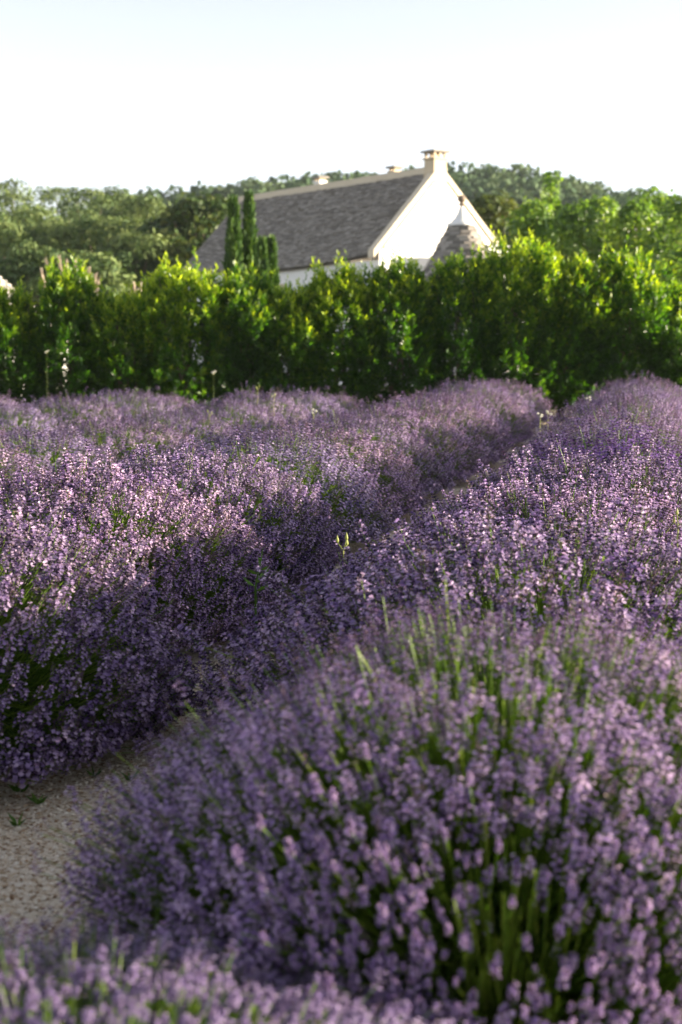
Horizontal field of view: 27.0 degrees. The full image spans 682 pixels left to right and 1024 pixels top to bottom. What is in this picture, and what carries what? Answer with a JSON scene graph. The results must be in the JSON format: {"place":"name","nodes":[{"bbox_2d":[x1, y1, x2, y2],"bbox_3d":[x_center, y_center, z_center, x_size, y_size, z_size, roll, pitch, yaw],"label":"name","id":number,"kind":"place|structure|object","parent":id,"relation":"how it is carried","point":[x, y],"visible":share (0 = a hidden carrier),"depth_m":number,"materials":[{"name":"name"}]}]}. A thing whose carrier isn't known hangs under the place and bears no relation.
{"place":"outdoors","nodes":[
{"label":"outdoors","id":0,"kind":"place"},
{"bbox_2d":[23,254,99,398],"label":"pampas grass","id":1,"kind":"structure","parent":0,"point":[61,268],"depth_m":25.52,"materials":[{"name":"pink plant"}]},
{"bbox_2d":[124,282,141,389],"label":"pampas grass","id":2,"kind":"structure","parent":0,"point":[134,287],"depth_m":25.41,"materials":[{"name":"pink plant"}]},
{"bbox_2d":[0,423,559,1007],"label":"gravel path","id":3,"kind":"structure","parent":0,"point":[46,847],"depth_m":3.91,"materials":[{"name":"grey gravel"}]},
{"bbox_2d":[0,424,25,457],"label":"lavender bush","id":4,"kind":"object","parent":3,"relation":"on","point":[8,436],"visible":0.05,"depth_m":13.77,"materials":[{"name":"purple plant"}]},
{"bbox_2d":[0,389,27,420],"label":"lavender bush","id":5,"kind":"object","parent":3,"relation":"on","point":[3,398],"visible":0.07,"depth_m":18.98,"materials":[{"name":"purple plant"}]},
{"bbox_2d":[8,813,26,825],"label":"seedling","id":6,"kind":"object","parent":3,"relation":"on","point":[14,822],"visible":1,"depth_m":3.82,"materials":[{"name":"green plant"}]},
{"bbox_2d":[8,781,29,791],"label":"seedling","id":7,"kind":"object","parent":3,"relation":"on","point":[15,788],"visible":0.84,"depth_m":4.09,"materials":[{"name":"green plant"}]},
{"bbox_2d":[0,427,58,512],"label":"lavender bush","id":8,"kind":"object","parent":3,"relation":"on","point":[6,459],"visible":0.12,"depth_m":9.39,"materials":[{"name":"purple plant"}]},
{"bbox_2d":[25,793,46,804],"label":"seedling","id":9,"kind":"object","parent":3,"relation":"on","point":[34,799],"visible":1,"depth_m":3.99,"materials":[{"name":"green plant"}]},
{"bbox_2d":[0,397,72,444],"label":"lavender bush","id":10,"kind":"object","parent":3,"relation":"on","point":[31,423],"visible":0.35,"depth_m":14.88,"materials":[{"name":"purple plant"}]},
{"bbox_2d":[0,386,136,436],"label":"lavender bush","id":11,"kind":"object","parent":3,"relation":"on","point":[66,415],"visible":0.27,"depth_m":16.31,"materials":[{"name":"purple plant"}]},
{"bbox_2d":[0,424,144,481],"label":"lavender bush","id":12,"kind":"object","parent":3,"relation":"on","point":[39,449],"visible":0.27,"depth_m":10.72,"materials":[{"name":"purple plant"}]},
{"bbox_2d":[86,766,101,776],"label":"seedling","id":13,"kind":"object","parent":3,"relation":"on","point":[97,773],"visible":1,"depth_m":4.25,"materials":[{"name":"green plant"}]},
{"bbox_2d":[0,491,206,788],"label":"lavender bush","id":14,"kind":"object","parent":3,"relation":"on","point":[54,708],"visible":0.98,"depth_m":4.37,"materials":[{"name":"purple plant"}]},
{"bbox_2d":[50,388,177,438],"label":"lavender bush","id":15,"kind":"object","parent":3,"relation":"on","point":[120,402],"visible":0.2,"depth_m":17.84,"materials":[{"name":"purple plant"}]},
{"bbox_2d":[31,414,209,475],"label":"lavender bush","id":16,"kind":"object","parent":3,"relation":"on","point":[113,439],"visible":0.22,"depth_m":12.05,"materials":[{"name":"purple plant"}]},
{"bbox_2d":[121,769,139,780],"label":"seedling","id":17,"kind":"object","parent":3,"relation":"on","point":[128,776],"visible":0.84,"depth_m":4.21,"materials":[{"name":"green plant"}]},
{"bbox_2d":[0,439,300,658],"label":"lavender bush","id":18,"kind":"object","parent":3,"relation":"on","point":[205,604],"visible":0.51,"depth_m":5.94,"materials":[{"name":"purple plant"}]},
{"bbox_2d":[101,385,204,424],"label":"lavender bush","id":19,"kind":"object","parent":3,"relation":"on","point":[175,400],"visible":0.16,"depth_m":19.32,"materials":[{"name":"purple plant"}]},
{"bbox_2d":[84,399,245,467],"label":"lavender bush","id":20,"kind":"object","parent":3,"relation":"on","point":[191,426],"visible":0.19,"depth_m":13.55,"materials":[{"name":"purple plant"}]},
{"bbox_2d":[42,429,356,595],"bbox_3d":[-0.874,-0.029,7.640,1.949,0.823,1.985,2,7,15],"label":"lavender bush","id":21,"kind":"object","parent":3,"relation":"on","point":[300,524],"visible":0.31,"depth_m":7.33,"materials":[{"name":"purple plant"}]},
{"bbox_2d":[211,370,215,398],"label":"weed stalk","id":22,"kind":"object","parent":3,"relation":"on","point":[212,372],"visible":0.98,"depth_m":19.93,"materials":[{"name":"white plant"}]},
{"bbox_2d":[161,398,299,442],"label":"lavender bush","id":23,"kind":"object","parent":3,"relation":"on","point":[223,411],"visible":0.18,"depth_m":15.10,"materials":[{"name":"purple plant"}]},
{"bbox_2d":[0,902,485,1023],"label":"lavender bush","id":24,"kind":"object","parent":3,"relation":"on","point":[94,992],"visible":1,"depth_m":2.11,"materials":[{"name":"purple plant"}]},
{"bbox_2d":[192,380,318,432],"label":"lavender bush","id":25,"kind":"object","parent":3,"relation":"on","point":[280,406],"visible":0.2,"depth_m":16.55,"materials":[{"name":"purple plant"}]},
{"bbox_2d":[243,550,269,630],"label":"leafy weed","id":26,"kind":"object","parent":3,"relation":"on","point":[256,580],"visible":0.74,"depth_m":5.67,"materials":[{"name":"green plant"}]},
{"bbox_2d":[149,421,405,545],"bbox_3d":[-0.553,-0.179,9.059,1.903,0.780,1.800,-7,10,-44],"label":"lavender bush","id":27,"kind":"object","parent":3,"relation":"on","point":[354,513],"visible":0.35,"depth_m":8.80,"materials":[{"name":"purple plant"}]},
{"bbox_2d":[258,384,350,424],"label":"lavender bush","id":28,"kind":"object","parent":3,"relation":"on","point":[317,403],"visible":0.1,"depth_m":17.91,"materials":[{"name":"purple plant"}]},
{"bbox_2d":[208,417,435,520],"bbox_3d":[-0.266,-0.316,10.411,1.944,0.727,1.962,1,7,7],"label":"lavender bush","id":29,"kind":"object","parent":3,"relation":"on","point":[406,487],"visible":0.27,"depth_m":10.21,"materials":[{"name":"purple plant"}]},
{"bbox_2d":[286,386,372,416],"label":"lavender bush","id":30,"kind":"object","parent":3,"relation":"on","point":[342,404],"visible":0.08,"depth_m":19.32,"materials":[{"name":"purple plant"}]},
{"bbox_2d":[336,532,347,651],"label":"weed stalk","id":31,"kind":"object","parent":3,"relation":"on","point":[346,538],"visible":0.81,"depth_m":5.00,"materials":[{"name":"green plant"}]},
{"bbox_2d":[30,563,681,1023],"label":"lavender bush","id":32,"kind":"object","parent":3,"relation":"on","point":[502,845],"visible":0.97,"depth_m":2.50,"materials":[{"name":"purple plant"}]},
{"bbox_2d":[252,403,463,497],"bbox_3d":[0.052,-0.521,11.819,1.977,0.794,2.030,0,7,-2],"label":"lavender bush","id":33,"kind":"object","parent":3,"relation":"on","point":[428,480],"visible":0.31,"depth_m":11.61,"materials":[{"name":"purple plant"}]},
{"bbox_2d":[310,395,489,481],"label":"lavender bush","id":34,"kind":"object","parent":3,"relation":"on","point":[462,464],"visible":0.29,"depth_m":12.87,"materials":[{"name":"purple plant"}]},
{"bbox_2d":[154,488,681,755],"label":"lavender bush","id":35,"kind":"object","parent":3,"relation":"on","point":[349,597],"visible":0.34,"depth_m":4.21,"materials":[{"name":"purple plant"}]},
{"bbox_2d":[347,383,516,467],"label":"lavender bush","id":36,"kind":"object","parent":3,"relation":"on","point":[494,453],"visible":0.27,"depth_m":14.39,"materials":[{"name":"purple plant"}]},
{"bbox_2d":[355,389,519,450],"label":"lavender bush","id":37,"kind":"object","parent":3,"relation":"on","point":[488,418],"visible":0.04,"depth_m":15.95,"materials":[{"name":"purple plant"}]},
{"bbox_2d":[422,370,536,432],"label":"lavender bush","id":38,"kind":"object","parent":3,"relation":"on","point":[485,386],"visible":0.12,"depth_m":18.92,"materials":[{"name":"purple plant"}]},
{"bbox_2d":[430,380,538,443],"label":"lavender bush","id":39,"kind":"object","parent":3,"relation":"on","point":[518,430],"visible":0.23,"depth_m":17.40,"materials":[{"name":"purple plant"}]},
{"bbox_2d":[323,458,681,644],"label":"lavender bush","id":40,"kind":"object","parent":3,"relation":"on","point":[567,502],"visible":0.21,"depth_m":5.77,"materials":[{"name":"purple plant"}]},
{"bbox_2d":[463,379,543,427],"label":"lavender bush","id":41,"kind":"object","parent":3,"relation":"on","point":[534,414],"visible":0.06,"depth_m":20.28,"materials":[{"name":"purple plant"}]},
{"bbox_2d":[455,377,555,422],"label":"lavender bush","id":42,"kind":"object","parent":3,"relation":"on","point":[544,406],"visible":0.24,"depth_m":21.75,"materials":[{"name":"purple plant"}]},
{"bbox_2d":[409,434,681,541],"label":"lavender bush","id":43,"kind":"object","parent":3,"relation":"on","point":[658,480],"visible":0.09,"depth_m":7.10,"materials":[{"name":"purple plant"}]},
{"bbox_2d":[463,415,681,520],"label":"lavender bush","id":44,"kind":"object","parent":3,"relation":"on","point":[614,447],"visible":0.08,"depth_m":8.51,"materials":[{"name":"purple plant"}]},
{"bbox_2d":[476,401,681,485],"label":"lavender bush","id":45,"kind":"object","parent":3,"relation":"on","point":[621,434],"visible":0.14,"depth_m":10.01,"materials":[{"name":"purple plant"}]},
{"bbox_2d":[503,395,681,467],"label":"lavender bush","id":46,"kind":"object","parent":3,"relation":"on","point":[602,416],"visible":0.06,"depth_m":11.33,"materials":[{"name":"purple plant"}]},
{"bbox_2d":[526,389,681,462],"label":"lavender bush","id":47,"kind":"object","parent":3,"relation":"on","point":[623,408],"visible":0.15,"depth_m":12.66,"materials":[{"name":"purple plant"}]},
{"bbox_2d":[548,386,681,440],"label":"lavender bush","id":48,"kind":"object","parent":3,"relation":"on","point":[638,404],"visible":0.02,"depth_m":14.16,"materials":[{"name":"purple plant"}]},
{"bbox_2d":[564,379,681,433],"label":"lavender bush","id":49,"kind":"object","parent":3,"relation":"on","point":[644,398],"visible":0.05,"depth_m":15.52,"materials":[{"name":"purple plant"}]},
{"bbox_2d":[571,388,681,416],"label":"lavender bush","id":50,"kind":"object","parent":3,"relation":"on","point":[639,394],"visible":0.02,"depth_m":16.84,"materials":[{"name":"purple plant"}]},
{"bbox_2d":[578,369,681,404],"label":"lavender bush","id":51,"kind":"object","parent":3,"relation":"on","point":[659,387],"visible":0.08,"depth_m":19.41,"materials":[{"name":"purple plant"}]},
{"bbox_2d":[578,381,681,412],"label":"lavender bush","id":52,"kind":"object","parent":3,"relation":"on","point":[635,386],"visible":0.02,"depth_m":18.19,"materials":[{"name":"purple plant"}]},
{"bbox_2d":[580,370,680,403],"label":"lavender bush","id":53,"kind":"object","parent":3,"relation":"on","point":[644,379],"visible":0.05,"depth_m":21.20,"materials":[{"name":"purple plant"}]},
{"bbox_2d":[673,509,679,579],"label":"weed stalk","id":54,"kind":"object","parent":3,"relation":"on","point":[674,519],"visible":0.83,"depth_m":5.25,"materials":[{"name":"green plant"}]},
{"bbox_2d":[0,0,681,219],"label":"sky","id":55,"kind":"structure","parent":0,"point":[134,95],"materials":[{"name":"white"}]},
{"bbox_2d":[44,361,638,422],"bbox_3d":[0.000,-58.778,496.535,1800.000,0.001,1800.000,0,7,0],"label":"ground","id":56,"kind":"structure","parent":0,"point":[553,411],"depth_m":26.38,"materials":[{"name":"green soil"}]},
{"bbox_2d":[0,336,9,398],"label":"hedge shrub","id":57,"kind":"object","parent":56,"relation":"on","point":[5,353],"visible":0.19,"depth_m":22.59,"materials":[{"name":"green plant"}]},
{"bbox_2d":[0,208,37,296],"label":"pine tree","id":58,"kind":"object","parent":56,"relation":"on","point":[7,224],"visible":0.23,"depth_m":64.41,"materials":[{"name":"green plant"}]},
{"bbox_2d":[0,174,39,257],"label":"pine tree","id":59,"kind":"object","parent":56,"relation":"on","point":[7,195],"visible":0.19,"depth_m":89.82,"materials":[{"name":"green plant"}]},
{"bbox_2d":[0,238,66,308],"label":"pine tree","id":60,"kind":"object","parent":56,"relation":"on","point":[12,259],"visible":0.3,"depth_m":58.32,"materials":[{"name":"green plant"}]},
{"bbox_2d":[0,276,67,385],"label":"trullo","id":61,"kind":"structure","parent":56,"relation":"on","point":[4,283],"depth_m":29.47,"materials":[{"name":"white paint"}]},
{"bbox_2d":[0,275,67,409],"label":"hedge shrub","id":62,"kind":"object","parent":56,"relation":"on","point":[17,317],"visible":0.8,"depth_m":22.22,"materials":[{"name":"green plant"}]},
{"bbox_2d":[0,202,89,283],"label":"pine tree","id":63,"kind":"object","parent":56,"relation":"on","point":[27,215],"visible":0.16,"depth_m":69.84,"materials":[{"name":"green plant"}]},
{"bbox_2d":[4,185,101,248],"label":"pine tree","id":64,"kind":"object","parent":56,"relation":"on","point":[44,197],"visible":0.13,"depth_m":93.49,"materials":[{"name":"green plant"}]},
{"bbox_2d":[8,217,103,301],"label":"pine tree","id":65,"kind":"object","parent":56,"relation":"on","point":[40,236],"visible":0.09,"depth_m":67.74,"materials":[{"name":"green plant"}]},
{"bbox_2d":[13,249,122,409],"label":"hedge shrub","id":66,"kind":"object","parent":56,"relation":"on","point":[70,293],"visible":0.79,"depth_m":22.30,"materials":[{"name":"green plant"}]},
{"bbox_2d":[18,250,136,345],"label":"pine tree","id":67,"kind":"object","parent":56,"relation":"on","point":[103,266],"visible":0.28,"depth_m":56.63,"materials":[{"name":"green plant"}]},
{"bbox_2d":[26,214,141,280],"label":"pine tree","id":68,"kind":"object","parent":56,"relation":"on","point":[106,227],"visible":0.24,"depth_m":66.05,"materials":[{"name":"green plant"}]},
{"bbox_2d":[51,186,133,249],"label":"pine tree","id":69,"kind":"object","parent":56,"relation":"on","point":[90,195],"visible":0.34,"depth_m":85.58,"materials":[{"name":"green plant"}]},
{"bbox_2d":[86,184,146,252],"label":"pine tree","id":70,"kind":"object","parent":56,"relation":"on","point":[121,196],"visible":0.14,"depth_m":87.80,"materials":[{"name":"green plant"}]},
{"bbox_2d":[66,278,186,407],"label":"hedge shrub","id":71,"kind":"object","parent":56,"relation":"on","point":[118,313],"visible":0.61,"depth_m":22.37,"materials":[{"name":"green plant"}]},
{"bbox_2d":[92,191,170,250],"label":"pine tree","id":72,"kind":"object","parent":56,"relation":"on","point":[146,207],"visible":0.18,"depth_m":77.85,"materials":[{"name":"green plant"}]},
{"bbox_2d":[92,227,184,354],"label":"pine tree","id":73,"kind":"object","parent":56,"relation":"on","point":[142,246],"visible":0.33,"depth_m":60.20,"materials":[{"name":"green plant"}]},
{"bbox_2d":[125,215,202,355],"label":"oak tree","id":74,"kind":"object","parent":56,"relation":"on","point":[146,226],"visible":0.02,"depth_m":64.18,"materials":[{"name":"green plant"}]},
{"bbox_2d":[103,245,252,410],"bbox_3d":[-2.572,-2.875,22.895,2.068,2.823,1.957,5,9,38],"label":"hedge shrub","id":75,"kind":"object","parent":56,"relation":"on","point":[166,287],"visible":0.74,"depth_m":22.43,"materials":[{"name":"green plant"}]},
{"bbox_2d":[133,191,228,309],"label":"oak tree","id":76,"kind":"object","parent":56,"relation":"on","point":[209,212],"visible":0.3,"depth_m":61.79,"materials":[{"name":"green plant"}]},
{"bbox_2d":[220,193,245,370],"bbox_3d":[-2.390,-4.806,31.664,0.618,4.534,0.640,0,7,0],"label":"cypress tree","id":77,"kind":"object","parent":56,"relation":"on","point":[233,246],"visible":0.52,"depth_m":31.39,"materials":[{"name":"green plant"}]},
{"bbox_2d":[185,260,294,412],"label":"hedge shrub","id":78,"kind":"object","parent":56,"relation":"on","point":[237,295],"visible":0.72,"depth_m":22.55,"materials":[{"name":"green plant"}]},
{"bbox_2d":[241,189,258,381],"bbox_3d":[-2.070,-4.919,32.053,0.574,4.666,0.574,0,7,0],"label":"cypress tree","id":79,"kind":"object","parent":56,"relation":"on","point":[249,231],"visible":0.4,"depth_m":31.77,"materials":[{"name":"green plant"}]},
{"bbox_2d":[253,234,270,365],"bbox_3d":[-1.721,-4.276,31.222,0.455,3.588,0.473,0,7,0],"label":"cypress tree","id":80,"kind":"object","parent":56,"relation":"on","point":[262,260],"visible":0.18,"depth_m":30.98,"materials":[{"name":"green plant"}]},
{"bbox_2d":[266,234,281,355],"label":"cypress tree","id":81,"kind":"object","parent":56,"relation":"on","point":[272,249],"visible":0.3,"depth_m":31.17,"materials":[{"name":"green plant"}]},
{"bbox_2d":[236,268,344,403],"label":"hedge shrub","id":82,"kind":"object","parent":56,"relation":"on","point":[291,297],"visible":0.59,"depth_m":22.65,"materials":[{"name":"green plant"}]},
{"bbox_2d":[280,249,398,412],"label":"hedge shrub","id":83,"kind":"object","parent":56,"relation":"on","point":[339,292],"visible":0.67,"depth_m":22.72,"materials":[{"name":"green plant"}]},
{"bbox_2d":[182,149,497,385],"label":"farmhouse","id":84,"kind":"object","parent":56,"relation":"on","point":[367,219],"visible":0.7,"depth_m":41.87,"materials":[{"name":"white paint"}]},
{"bbox_2d":[334,242,462,410],"bbox_3d":[0.863,-2.946,23.235,2.004,2.880,1.785,4,8,32],"label":"hedge shrub","id":85,"kind":"object","parent":56,"relation":"on","point":[395,283],"visible":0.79,"depth_m":22.81,"materials":[{"name":"green plant"}]},
{"bbox_2d":[401,195,518,389],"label":"trullo","id":86,"kind":"structure","parent":56,"relation":"on","point":[461,231],"depth_m":37.18,"materials":[{"name":"white paint"}]},
{"bbox_2d":[406,242,516,395],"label":"hedge shrub","id":87,"kind":"object","parent":56,"relation":"on","point":[450,290],"visible":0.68,"depth_m":22.90,"materials":[{"name":"green plant"}]},
{"bbox_2d":[470,191,522,245],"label":"oak tree","id":88,"kind":"object","parent":56,"relation":"on","point":[492,208],"visible":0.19,"depth_m":60.14,"materials":[{"name":"green plant"}]},
{"bbox_2d":[485,244,536,373],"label":"annex","id":89,"kind":"object","parent":56,"relation":"on","point":[487,245],"visible":0.02,"depth_m":40.14,"materials":[{"name":"white paint"}]},
{"bbox_2d":[443,224,590,409],"bbox_3d":[2.990,-3.133,23.408,2.072,3.208,2.068,6,9,41],"label":"hedge shrub","id":90,"kind":"object","parent":56,"relation":"on","point":[506,263],"visible":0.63,"depth_m":22.96,"materials":[{"name":"green plant"}]},
{"bbox_2d":[497,196,567,364],"bbox_3d":[4.544,-5.114,33.694,1.904,4.694,2.071,3,7,23],"label":"poplar tree","id":91,"kind":"object","parent":56,"relation":"on","point":[536,215],"visible":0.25,"depth_m":33.24,"materials":[{"name":"green plant"}]},
{"bbox_2d":[524,169,584,269],"bbox_3d":[5.274,-5.757,35.532,2.019,5.520,2.136,-6,9,-41],"label":"poplar tree","id":92,"kind":"object","parent":56,"relation":"on","point":[547,179],"visible":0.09,"depth_m":35.19,"materials":[{"name":"green plant"}]},
{"bbox_2d":[508,248,634,417],"bbox_3d":[3.797,-2.943,23.485,2.074,2.816,1.808,5,9,36],"label":"hedge shrub","id":93,"kind":"object","parent":56,"relation":"on","point":[579,276],"visible":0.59,"depth_m":23.06,"materials":[{"name":"green plant"}]},
{"bbox_2d":[548,198,608,342],"bbox_3d":[5.731,-5.245,34.555,2.091,4.744,2.056,-2,7,-15],"label":"poplar tree","id":94,"kind":"object","parent":56,"relation":"on","point":[577,218],"visible":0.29,"depth_m":34.11,"materials":[{"name":"green plant"}]},
{"bbox_2d":[581,194,625,265],"bbox_3d":[6.574,-5.621,36.551,2.029,5.011,2.326,0,7,0],"label":"poplar tree","id":95,"kind":"object","parent":56,"relation":"on","point":[603,204],"visible":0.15,"depth_m":36.10,"materials":[{"name":"green plant"}]},
{"bbox_2d":[565,234,681,407],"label":"hedge shrub","id":96,"kind":"object","parent":56,"relation":"on","point":[633,277],"visible":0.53,"depth_m":23.17,"materials":[{"name":"green plant"}]},
{"bbox_2d":[603,196,665,376],"bbox_3d":[7.070,-5.266,34.649,2.050,4.763,2.031,-5,9,-37],"label":"poplar tree","id":97,"kind":"object","parent":56,"relation":"on","point":[638,236],"visible":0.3,"depth_m":34.21,"materials":[{"name":"green plant"}]},
{"bbox_2d":[620,185,681,307],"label":"poplar tree","id":98,"kind":"object","parent":56,"relation":"on","point":[657,204],"visible":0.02,"depth_m":35.20,"materials":[{"name":"green plant"}]},
{"bbox_2d":[633,279,681,396],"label":"hedge shrub","id":99,"kind":"object","parent":56,"relation":"on","point":[676,357],"visible":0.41,"depth_m":23.29,"materials":[{"name":"green plant"}]},
{"bbox_2d":[633,244,681,365],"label":"shrub","id":100,"kind":"object","parent":56,"relation":"on","point":[674,255],"visible":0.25,"depth_m":26.28,"materials":[{"name":"green plant"}]},
{"bbox_2d":[634,189,681,320],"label":"poplar tree","id":101,"kind":"object","parent":56,"relation":"on","point":[672,222],"visible":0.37,"depth_m":33.29,"materials":[{"name":"green plant"}]},
{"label":"hill","id":102,"kind":"structure","parent":0,"visible":0},
{"bbox_2d":[14,161,680,266],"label":"wood","id":103,"kind":"object","parent":102,"relation":"on","point":[517,186],"visible":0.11,"depth_m":198.47,"materials":[{"name":"green plant"}]}
]}

